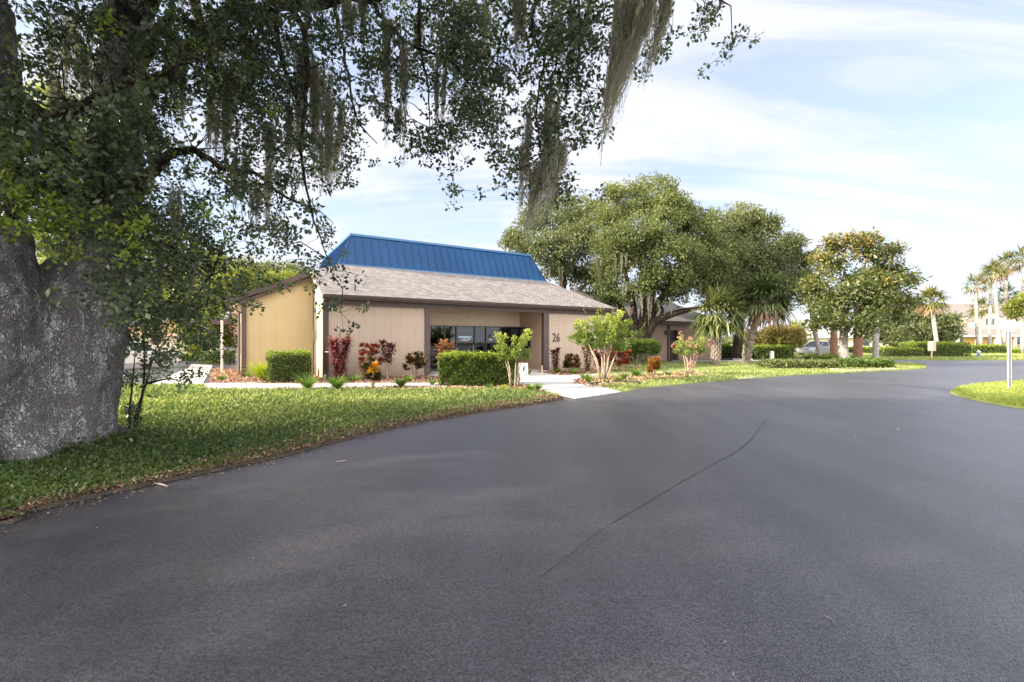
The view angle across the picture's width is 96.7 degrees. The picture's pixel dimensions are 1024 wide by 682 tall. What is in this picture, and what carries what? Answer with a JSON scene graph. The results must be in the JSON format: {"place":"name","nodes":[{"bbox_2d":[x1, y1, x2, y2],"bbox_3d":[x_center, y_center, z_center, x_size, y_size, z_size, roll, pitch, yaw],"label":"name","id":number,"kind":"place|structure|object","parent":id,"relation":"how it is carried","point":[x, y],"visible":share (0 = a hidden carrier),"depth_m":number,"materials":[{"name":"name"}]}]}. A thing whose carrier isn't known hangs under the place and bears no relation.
{"place":"outdoors","nodes":[
{"label":"outdoors","id":0,"kind":"place"},
{"bbox_2d":[152,364,211,384],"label":"driveway","id":1,"kind":"structure","parent":0,"point":[195,367],"depth_m":18.86,"materials":[{"name":"concrete"}]},
{"bbox_2d":[131,322,237,352],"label":"red roofed house","id":2,"kind":"structure","parent":0,"point":[236,333],"depth_m":56.81,"materials":[{"name":"beige paint"}]},
{"bbox_2d":[222,254,309,291],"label":"background tree","id":3,"kind":"object","parent":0,"point":[259,266],"visible":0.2,"depth_m":51.07,"materials":[{"name":"green plant"}]},
{"bbox_2d":[0,386,543,510],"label":"front lawn","id":4,"kind":"structure","parent":0,"point":[135,446],"depth_m":6.43,"materials":[{"name":"green plant"}]},
{"bbox_2d":[0,427,139,465],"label":"groundcover","id":5,"kind":"object","parent":4,"relation":"on","point":[113,439],"visible":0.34,"depth_m":6.05,"materials":[{"name":"green plant"}]},
{"bbox_2d":[120,266,217,434],"bbox_3d":[-5.446,0.206,6.961,1.744,2.810,1.123,0,0,0],"label":"oak sapling","id":6,"kind":"object","parent":4,"relation":"on","point":[131,425],"visible":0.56,"depth_m":6.82,"materials":[{"name":"green plant"}]},
{"bbox_2d":[0,406,446,516],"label":"groundcover","id":7,"kind":"object","parent":4,"relation":"on","point":[21,492],"visible":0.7,"depth_m":5.42,"materials":[{"name":"green plant"}]},
{"bbox_2d":[11,384,546,488],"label":"fallen leaves","id":8,"kind":"object","parent":4,"relation":"on","point":[224,423],"visible":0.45,"depth_m":7.93,"materials":[{"name":"brown plant"}]},
{"bbox_2d":[0,0,763,463],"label":"live oak","id":9,"kind":"object","parent":4,"relation":"on","point":[72,302],"visible":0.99,"depth_m":5.78,"materials":[{"name":"green plant"}]},
{"bbox_2d":[525,382,537,389],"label":"grass tuft","id":10,"kind":"object","parent":4,"relation":"on","point":[529,387],"visible":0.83,"depth_m":12.90,"materials":[{"name":"plant"}]},
{"bbox_2d":[112,382,560,450],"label":"lawn grass","id":11,"kind":"structure","parent":0,"point":[418,399],"depth_m":9.99,"materials":[{"name":"green plant"}]},
{"bbox_2d":[204,382,525,388],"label":"sidewalk","id":12,"kind":"structure","parent":0,"point":[248,385],"depth_m":14.46,"materials":[{"name":"concrete"}]},
{"bbox_2d":[206,364,646,393],"bbox_3d":[-4.002,1.438,19.464,23.040,0.020,15.102,0,0,0],"label":"mulch bed","id":13,"kind":"object","parent":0,"point":[386,381],"visible":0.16,"depth_m":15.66,"materials":[{"name":"wood"}]},
{"bbox_2d":[215,374,227,379],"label":"grass tuft","id":14,"kind":"object","parent":13,"relation":"on","point":[221,378],"visible":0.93,"depth_m":16.29,"materials":[{"name":"plant"}]},
{"bbox_2d":[221,320,223,371],"bbox_3d":[-13.007,0.265,20.415,0.120,2.370,0.120,0,0,0],"label":"white pole","id":15,"kind":"object","parent":13,"relation":"on","point":[222,321],"visible":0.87,"depth_m":20.38,"materials":[{"name":"metal"}]},
{"bbox_2d":[238,359,271,379],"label":"ornamental grass","id":16,"kind":"object","parent":13,"relation":"on","point":[260,371],"depth_m":16.32,"materials":[{"name":"plant"}]},
{"bbox_2d":[263,348,312,382],"bbox_3d":[-7.866,0.853,16.079,1.554,1.273,1.298,0,0,-20],"label":"hedge","id":17,"kind":"object","parent":13,"relation":"on","point":[286,365],"visible":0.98,"depth_m":15.68,"materials":[{"name":"green plant"}]},
{"bbox_2d":[291,370,324,388],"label":"grass tuft","id":18,"kind":"object","parent":13,"relation":"on","point":[308,383],"visible":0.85,"depth_m":13.46,"materials":[{"name":"plant"}]},
{"bbox_2d":[321,374,353,388],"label":"grass tuft","id":19,"kind":"object","parent":13,"relation":"on","point":[338,384],"visible":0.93,"depth_m":13.48,"materials":[{"name":"plant"}]},
{"bbox_2d":[325,335,354,378],"bbox_3d":[-6.141,0.582,16.238,1.226,1.684,1.078,0,0,0],"label":"ti plant","id":20,"kind":"object","parent":13,"relation":"on","point":[339,362],"visible":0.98,"depth_m":16.10,"materials":[{"name":"red plant"}]},
{"bbox_2d":[357,341,384,380],"bbox_3d":[-5.236,0.716,16.336,1.102,1.418,1.127,0,0,22],"label":"croton","id":21,"kind":"object","parent":13,"relation":"on","point":[370,352],"visible":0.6,"depth_m":16.28,"materials":[{"name":"red plant"}]},
{"bbox_2d":[358,355,384,386],"bbox_3d":[-4.340,0.930,13.895,0.969,0.993,1.020,0,0,0],"label":"croton","id":22,"kind":"object","parent":13,"relation":"on","point":[366,367],"visible":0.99,"depth_m":13.80,"materials":[{"name":"yellow plant"}]},
{"bbox_2d":[377,339,396,378],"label":"ti plant","id":23,"kind":"object","parent":13,"relation":"on","point":[389,348],"visible":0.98,"depth_m":17.14,"materials":[{"name":"red plant"}]},
{"bbox_2d":[390,376,409,386],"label":"grass tuft","id":24,"kind":"object","parent":13,"relation":"on","point":[399,382],"visible":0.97,"depth_m":14.01,"materials":[{"name":"plant"}]},
{"bbox_2d":[401,350,428,378],"bbox_3d":[-3.662,0.880,17.183,1.144,1.093,1.097,0,0,0],"label":"croton","id":25,"kind":"object","parent":13,"relation":"on","point":[420,362],"visible":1,"depth_m":17.07,"materials":[{"name":"brown plant"}]},
{"bbox_2d":[435,338,455,365],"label":"shrub","id":26,"kind":"object","parent":13,"relation":"on","point":[444,344],"visible":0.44,"depth_m":16.79,"materials":[{"name":"orange plant"}]},
{"bbox_2d":[437,349,520,385],"bbox_3d":[-1.057,0.866,14.844,2.750,1.244,1.151,0,0,1],"label":"hedge","id":27,"kind":"object","parent":13,"relation":"on","point":[467,368],"visible":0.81,"depth_m":14.43,"materials":[{"name":"green plant"}]},
{"bbox_2d":[493,328,532,387],"bbox_3d":[0.048,0.515,13.549,1.227,1.817,1.075,0,0,0],"label":"crape myrtle","id":28,"kind":"object","parent":13,"relation":"on","point":[520,351],"visible":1,"depth_m":13.39,"materials":[{"name":"green plant"}]},
{"bbox_2d":[533,382,544,389],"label":"grass tuft","id":29,"kind":"object","parent":13,"relation":"on","point":[539,386],"visible":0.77,"depth_m":13.16,"materials":[{"name":"plant"}]},
{"bbox_2d":[549,347,561,371],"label":"ti plant","id":30,"kind":"object","parent":13,"relation":"on","point":[556,352],"visible":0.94,"depth_m":20.19,"materials":[{"name":"red plant"}]},
{"bbox_2d":[562,352,580,370],"bbox_3d":[2.637,0.970,20.129,1.016,0.918,1.268,0,0,0],"label":"croton","id":31,"kind":"object","parent":13,"relation":"on","point":[568,362],"visible":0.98,"depth_m":19.98,"materials":[{"name":"brown plant"}]},
{"bbox_2d":[580,346,592,371],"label":"ti plant","id":32,"kind":"object","parent":13,"relation":"on","point":[586,360],"visible":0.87,"depth_m":19.98,"materials":[{"name":"red plant"}]},
{"bbox_2d":[589,349,610,371],"bbox_3d":[3.963,0.880,20.238,1.033,1.092,0.843,0,0,25],"label":"croton","id":33,"kind":"object","parent":13,"relation":"on","point":[598,355],"visible":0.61,"depth_m":20.13,"materials":[{"name":"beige plant"}]},
{"bbox_2d":[608,347,631,370],"bbox_3d":[4.980,0.804,21.064,1.220,1.245,1.226,0,0,0],"label":"croton","id":34,"kind":"object","parent":13,"relation":"on","point":[623,360],"visible":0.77,"depth_m":20.86,"materials":[{"name":"red plant"}]},
{"bbox_2d":[624,354,645,367],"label":"shrub","id":35,"kind":"object","parent":13,"relation":"on","point":[639,364],"visible":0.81,"depth_m":23.38,"materials":[{"name":"green plant"}]},
{"bbox_2d":[180,344,745,358],"bbox_3d":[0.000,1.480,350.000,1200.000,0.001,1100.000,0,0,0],"label":"ground","id":36,"kind":"structure","parent":0,"point":[236,356],"depth_m":49.90,"materials":[{"name":"soil"}]},
{"bbox_2d":[23,75,188,349],"bbox_3d":[-35.480,-10.560,39.920,17.244,24.208,6.167,0,0,0],"label":"background tree","id":37,"kind":"object","parent":36,"relation":"on","point":[43,258],"depth_m":39.17,"materials":[{"name":"green plant"}]},
{"bbox_2d":[234,321,759,343],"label":"trees","id":38,"kind":"object","parent":36,"relation":"on","point":[728,341],"visible":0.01,"depth_m":214.27,"materials":[{"name":"plant"}]},
{"bbox_2d":[0,359,1023,681],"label":"road","id":39,"kind":"structure","parent":0,"point":[876,517],"depth_m":3.13,"materials":[{"name":"grey asphalt"}]},
{"bbox_2d":[124,341,181,367],"bbox_3d":[-19.919,0.733,23.421,1.830,1.427,4.560,0,0,21],"label":"parked car","id":40,"kind":"object","parent":39,"relation":"on","point":[129,359],"visible":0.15,"depth_m":23.33,"materials":[{"name":"white paint"}]},
{"bbox_2d":[181,353,203,361],"bbox_3d":[-21.984,1.178,31.543,2.301,0.696,0.934,0,0,0],"label":"shrub bed","id":41,"kind":"object","parent":39,"relation":"on","point":[184,358],"visible":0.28,"depth_m":31.25,"materials":[{"name":"green plant"}]},
{"bbox_2d":[199,350,235,364],"bbox_3d":[-18.266,1.005,28.264,1.958,1.071,1.152,0,0,0],"label":"shrub bed","id":42,"kind":"object","parent":39,"relation":"on","point":[208,357],"visible":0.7,"depth_m":27.94,"materials":[{"name":"green plant"}]},
{"bbox_2d":[155,244,299,356],"bbox_3d":[-19.345,-2.664,31.933,9.115,7.845,6.721,0,0,13],"label":"background tree","id":43,"kind":"object","parent":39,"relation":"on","point":[228,340],"visible":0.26,"depth_m":30.61,"materials":[{"name":"green plant"}]},
{"bbox_2d":[0,398,562,524],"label":"verge","id":44,"kind":"structure","parent":39,"relation":"on","point":[13,519],"depth_m":4.88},
{"bbox_2d":[0,393,562,518],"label":"leaf litter","id":45,"kind":"object","parent":39,"relation":"on","point":[29,505],"visible":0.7,"depth_m":5.99,"materials":[{"name":"brown plant"}]},
{"bbox_2d":[3,399,568,531],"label":"edge crumbs","id":46,"kind":"object","parent":39,"relation":"on","point":[266,462],"visible":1,"depth_m":5.40,"materials":[{"name":"brown soil"}]},
{"bbox_2d":[211,233,618,379],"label":"office building","id":47,"kind":"structure","parent":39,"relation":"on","point":[421,296],"depth_m":21.04,"materials":[{"name":"beige paint"}]},
{"bbox_2d":[519,327,530,347],"bbox_3d":[0.656,-0.160,23.112,0.060,1.060,0.940,0,0,-31],"label":"window","id":48,"kind":"structure","parent":47,"relation":"in","point":[521,331],"depth_m":22.97,"materials":[{"name":"black"}]},
{"bbox_2d":[36,414,1020,674],"bbox_3d":[5.412,1.436,5.614,17.752,0.051,7.105,0,0,-11],"label":"road debris","id":49,"kind":"object","parent":39,"relation":"on","point":[522,438],"visible":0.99,"depth_m":4.59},
{"bbox_2d":[497,188,621,298],"bbox_3d":[3.946,-5.497,35.391,9.909,13.874,6.944,0,0,-23],"label":"background oak","id":50,"kind":"object","parent":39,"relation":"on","point":[569,230],"visible":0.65,"depth_m":34.46,"materials":[{"name":"green plant"}]},
{"bbox_2d":[570,290,725,362],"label":"brick building","id":51,"kind":"structure","parent":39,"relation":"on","point":[665,334],"depth_m":34.18,"materials":[{"name":"beige paint"}]},
{"bbox_2d":[670,330,675,359],"bbox_3d":[11.922,0.300,34.186,1.000,2.300,0.150,0,0,-31],"label":"door","id":52,"kind":"structure","parent":51,"relation":"in","point":[672,332],"depth_m":34.17,"materials":[{"name":"black"}]},
{"bbox_2d":[538,400,783,577],"bbox_3d":[3.480,1.446,6.854,0.277,0.001,10.531,0,0,38],"label":"pavement seam","id":53,"kind":"object","parent":39,"relation":"on","point":[666,490],"visible":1,"depth_m":4.46,"materials":[{"name":"asphalt"}]},
{"bbox_2d":[745,344,795,359],"bbox_3d":[20.145,0.863,35.607,3.507,1.366,1.748,0,0,-6],"label":"hedge","id":54,"kind":"object","parent":39,"relation":"on","point":[761,351],"visible":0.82,"depth_m":34.99,"materials":[{"name":"green plant"}]},
{"bbox_2d":[820,304,851,354],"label":"palm tree","id":55,"kind":"object","parent":39,"relation":"on","point":[834,344],"visible":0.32,"depth_m":34.21,"materials":[{"name":"plant"}]},
{"bbox_2d":[846,296,864,358],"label":"palm tree","id":56,"kind":"object","parent":39,"relation":"on","point":[857,348],"visible":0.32,"depth_m":34.77,"materials":[{"name":"brown plant"}]},
{"bbox_2d":[857,291,879,357],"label":"palm tree","id":57,"kind":"object","parent":39,"relation":"on","point":[875,353],"visible":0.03,"depth_m":32.60,"materials":[{"name":"plant"}]},
{"bbox_2d":[950,391,1023,408],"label":"curb","id":58,"kind":"structure","parent":39,"relation":"on","point":[987,401],"depth_m":10.65,"materials":[{"name":"concrete"}]},
{"bbox_2d":[1004,320,1015,387],"bbox_3d":[14.727,0.400,13.472,0.340,2.040,0.049,0,0,0],"label":"street sign","id":59,"kind":"object","parent":58,"relation":"on","point":[1009,327],"visible":0.94,"depth_m":13.46,"materials":[{"name":"grey"}]},
{"bbox_2d":[999,290,1023,321],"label":"tree","id":60,"kind":"object","parent":39,"relation":"on","point":[1014,307],"visible":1,"depth_m":26.90,"materials":[{"name":"green plant"}]},
{"bbox_2d":[8,0,1023,337],"label":"sky","id":61,"kind":"structure","parent":0,"point":[903,119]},
{"bbox_2d":[519,372,620,398],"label":"entry walk","id":62,"kind":"structure","parent":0,"point":[563,386],"depth_m":14.08,"materials":[{"name":"concrete"}]},
{"bbox_2d":[519,363,527,377],"bbox_3d":[0.397,1.131,17.623,0.432,0.558,0.291,0,0,-6],"label":"sandwich board","id":63,"kind":"object","parent":62,"relation":"on","point":[523,371],"visible":0.79,"depth_m":17.53,"materials":[{"name":"white paint"}]},
{"bbox_2d":[672,359,780,361],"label":"parking lane","id":64,"kind":"structure","parent":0,"point":[699,360],"depth_m":33.56,"materials":[{"name":"asphalt"}]},
{"bbox_2d":[692,200,823,357],"bbox_3d":[18.319,-4.683,33.484,10.548,12.398,6.285,0,0,0],"label":"background oak","id":65,"kind":"object","parent":64,"relation":"on","point":[750,226],"visible":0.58,"depth_m":32.90,"materials":[{"name":"green plant"}]},
{"bbox_2d":[579,361,926,392],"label":"side lawn","id":66,"kind":"structure","parent":0,"point":[656,385],"depth_m":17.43,"materials":[{"name":"green plant"}]},
{"bbox_2d":[559,370,709,379],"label":"side path","id":67,"kind":"structure","parent":66,"relation":"on","point":[573,377],"depth_m":18.61,"materials":[{"name":"concrete"}]},
{"bbox_2d":[624,337,661,355],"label":"clipped bush","id":68,"kind":"object","parent":66,"relation":"on","point":[648,347],"visible":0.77,"depth_m":26.23,"materials":[{"name":"green plant"}]},
{"bbox_2d":[583,169,755,362],"bbox_3d":[10.087,-4.944,29.382,10.960,12.943,8.311,0,0,0],"label":"spreading oak","id":69,"kind":"object","parent":66,"relation":"on","point":[620,247],"visible":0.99,"depth_m":28.27,"materials":[{"name":"green plant"}]},
{"bbox_2d":[686,282,753,364],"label":"palm tree","id":70,"kind":"object","parent":66,"relation":"on","point":[715,328],"visible":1,"depth_m":26.28,"materials":[{"name":"green plant"}]},
{"bbox_2d":[733,267,797,363],"bbox_3d":[15.892,-1.670,28.631,4.525,6.353,4.214,0,0,0],"label":"palm tree","id":71,"kind":"object","parent":66,"relation":"on","point":[768,289],"visible":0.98,"depth_m":28.12,"materials":[{"name":"green plant"}]},
{"bbox_2d":[756,357,841,368],"bbox_3d":[14.925,1.196,23.811,3.821,0.729,1.736,0,0,0],"label":"shrub bed","id":72,"kind":"object","parent":66,"relation":"on","point":[796,363],"visible":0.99,"depth_m":23.20,"materials":[{"name":"green plant"}]},
{"bbox_2d":[801,354,857,359],"bbox_3d":[21.220,1.187,30.376,3.379,0.675,1.355,0,0,0],"label":"shrub bed","id":73,"kind":"object","parent":66,"relation":"on","point":[820,357],"visible":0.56,"depth_m":29.97,"materials":[{"name":"green plant"}]},
{"bbox_2d":[831,368,895,370],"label":"kerb","id":74,"kind":"structure","parent":66,"relation":"on","point":[868,369],"depth_m":22.00,"materials":[{"name":"concrete"}]},
{"label":"mulch island","id":75,"kind":"structure","parent":66,"relation":"on","visible":0},
{"bbox_2d":[580,372,591,378],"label":"grass tuft","id":76,"kind":"object","parent":75,"relation":"on","point":[588,375],"visible":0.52,"depth_m":16.44,"materials":[{"name":"plant"}]},
{"bbox_2d":[567,304,644,379],"bbox_3d":[3.290,0.021,16.191,2.224,2.818,2.169,0,0,43],"label":"crape myrtle","id":77,"kind":"object","parent":75,"relation":"on","point":[604,335],"visible":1,"depth_m":15.96,"materials":[{"name":"green plant"}]},
{"bbox_2d":[587,381,640,384],"bbox_3d":[3.292,1.400,15.101,1.893,0.120,0.633,0,0,-14],"label":"bed edging","id":78,"kind":"object","parent":75,"relation":"on","point":[627,382],"visible":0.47,"depth_m":15.14,"materials":[{"name":"black"}]},
{"bbox_2d":[629,368,642,375],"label":"grass tuft","id":79,"kind":"object","parent":75,"relation":"on","point":[635,373],"visible":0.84,"depth_m":17.97,"materials":[{"name":"plant"}]},
{"bbox_2d":[572,370,706,385],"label":"mulch chips","id":80,"kind":"object","parent":75,"relation":"on","point":[580,381],"visible":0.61,"depth_m":16.96,"materials":[{"name":"wood"}]},
{"bbox_2d":[643,356,661,373],"bbox_3d":[5.800,0.997,18.585,0.756,0.859,0.856,0,0,0],"label":"croton","id":81,"kind":"object","parent":75,"relation":"on","point":[654,363],"visible":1,"depth_m":18.45,"materials":[{"name":"orange plant"}]},
{"bbox_2d":[671,331,711,373],"bbox_3d":[7.471,0.494,19.020,1.630,1.864,1.496,0,0,42],"label":"crape myrtle","id":82,"kind":"object","parent":75,"relation":"on","point":[692,349],"visible":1,"depth_m":18.98,"materials":[{"name":"green plant"}]},
{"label":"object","id":83,"kind":"structure","parent":66,"relation":"on","visible":0},
{"bbox_2d":[790,226,932,357],"bbox_3d":[20.387,-2.687,26.164,7.952,8.379,4.691,0,0,0],"label":"magnolia","id":84,"kind":"object","parent":83,"relation":"on","point":[880,281],"visible":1,"depth_m":26.28,"materials":[{"name":"green plant"}]},
{"bbox_2d":[829,356,895,367],"bbox_3d":[18.727,1.189,24.451,2.711,0.738,1.941,0,0,0],"label":"shrub bed","id":85,"kind":"object","parent":83,"relation":"on","point":[865,362],"visible":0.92,"depth_m":23.72,"materials":[{"name":"green plant"}]},
{"bbox_2d":[800,320,812,339],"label":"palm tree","id":86,"kind":"object","parent":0,"point":[810,335],"visible":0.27,"depth_m":51.02,"materials":[{"name":"green plant"}]},
{"bbox_2d":[802,329,887,346],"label":"pale house","id":87,"kind":"structure","parent":0,"point":[823,336],"depth_m":71.37,"materials":[{"name":"beige paint"}]},
{"bbox_2d":[742,346,1023,359],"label":"lawn","id":88,"kind":"structure","parent":0,"point":[912,359],"depth_m":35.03,"materials":[{"name":"plant"}]},
{"bbox_2d":[720,343,731,357],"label":"hedge","id":89,"kind":"object","parent":88,"relation":"on","point":[726,350],"visible":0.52,"depth_m":37.56,"materials":[{"name":"green plant"}]},
{"bbox_2d":[791,320,807,347],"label":"shrub","id":90,"kind":"object","parent":88,"relation":"on","point":[797,322],"visible":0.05,"depth_m":49.61,"materials":[{"name":"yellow plant"}]},
{"bbox_2d":[790,251,829,354],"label":"palm tree","id":91,"kind":"object","parent":88,"relation":"on","point":[817,343],"visible":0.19,"depth_m":34.80,"materials":[{"name":"green plant"}]},
{"bbox_2d":[848,346,892,352],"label":"hedge","id":92,"kind":"object","parent":88,"relation":"on","point":[868,349],"visible":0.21,"depth_m":52.66,"materials":[{"name":"green plant"}]},
{"bbox_2d":[879,346,923,356],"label":"hedge","id":93,"kind":"object","parent":88,"relation":"on","point":[901,351],"visible":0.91,"depth_m":38.97,"materials":[{"name":"green plant"}]},
{"bbox_2d":[863,296,970,346],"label":"background oak","id":94,"kind":"object","parent":88,"relation":"on","point":[918,328],"visible":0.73,"depth_m":56.20,"materials":[{"name":"green plant"}]},
{"bbox_2d":[927,341,935,357],"bbox_3d":[32.440,0.725,35.182,0.602,1.450,0.087,0,0,0],"label":"notice board","id":95,"kind":"object","parent":88,"relation":"on","point":[931,346],"visible":0.98,"depth_m":35.15,"materials":[{"name":"beige"}]},
{"bbox_2d":[913,284,952,341],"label":"palm tree","id":96,"kind":"object","parent":88,"relation":"on","point":[930,292],"visible":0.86,"depth_m":50.00,"materials":[{"name":"green plant"}]},
{"bbox_2d":[896,341,972,356],"bbox_3d":[37.368,0.764,40.416,4.186,1.623,3.423,0,0,-3],"label":"hedge","id":97,"kind":"object","parent":88,"relation":"on","point":[949,349],"visible":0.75,"depth_m":39.08,"materials":[{"name":"green plant"}]},
{"bbox_2d":[958,272,992,344],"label":"palm tree","id":98,"kind":"object","parent":88,"relation":"on","point":[975,286],"visible":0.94,"depth_m":57.16,"materials":[{"name":"green plant"}]},
{"bbox_2d":[963,294,994,343],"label":"palm tree","id":99,"kind":"object","parent":88,"relation":"on","point":[981,310],"visible":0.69,"depth_m":66.27,"materials":[{"name":"beige plant"}]},
{"bbox_2d":[966,343,1006,352],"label":"hedge","id":100,"kind":"object","parent":88,"relation":"on","point":[993,348],"visible":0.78,"depth_m":49.59,"materials":[{"name":"green plant"}]},
{"bbox_2d":[975,265,1007,344],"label":"palm tree","id":101,"kind":"object","parent":88,"relation":"on","point":[990,318],"visible":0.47,"depth_m":58.80,"materials":[{"name":"green plant"}]},
{"bbox_2d":[976,257,1012,343],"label":"palm tree","id":102,"kind":"object","parent":88,"relation":"on","point":[994,274],"visible":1,"depth_m":55.61,"materials":[{"name":"green plant"}]},
{"bbox_2d":[983,247,1022,344],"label":"palm tree","id":103,"kind":"object","parent":88,"relation":"on","point":[1006,255],"visible":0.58,"depth_m":58.77,"materials":[{"name":"green plant"}]},
{"bbox_2d":[992,281,1020,346],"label":"palm tree","id":104,"kind":"object","parent":88,"relation":"on","point":[1010,288],"visible":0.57,"depth_m":68.53,"materials":[{"name":"green plant"}]},
{"bbox_2d":[1006,245,1023,351],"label":"palm tree","id":105,"kind":"object","parent":88,"relation":"on","point":[1021,253],"visible":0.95,"depth_m":57.24,"materials":[{"name":"green plant"}]},
{"bbox_2d":[1012,348,1020,352],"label":"shrub bed","id":106,"kind":"object","parent":88,"relation":"on","point":[1018,350],"visible":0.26,"depth_m":54.28,"materials":[{"name":"plant"}]},
{"bbox_2d":[903,303,1020,346],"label":"yellow house","id":107,"kind":"structure","parent":0,"point":[969,329],"depth_m":111.67,"materials":[{"name":"paint"}]},
{"bbox_2d":[951,379,1023,406],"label":"island grass","id":108,"kind":"structure","parent":0,"point":[997,391],"depth_m":12.32,"materials":[{"name":"green plant"}]},
{"label":"cross street","id":109,"kind":"structure","parent":0,"visible":0},
{"bbox_2d":[744,323,810,347],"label":"shrub","id":110,"kind":"object","parent":109,"relation":"on","point":[791,335],"visible":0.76,"depth_m":43.45,"materials":[{"name":"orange plant"}]},
{"bbox_2d":[795,341,838,354],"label":"parked car","id":111,"kind":"object","parent":109,"relation":"on","point":[809,348],"visible":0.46,"depth_m":42.89,"materials":[{"name":"silver metal"}]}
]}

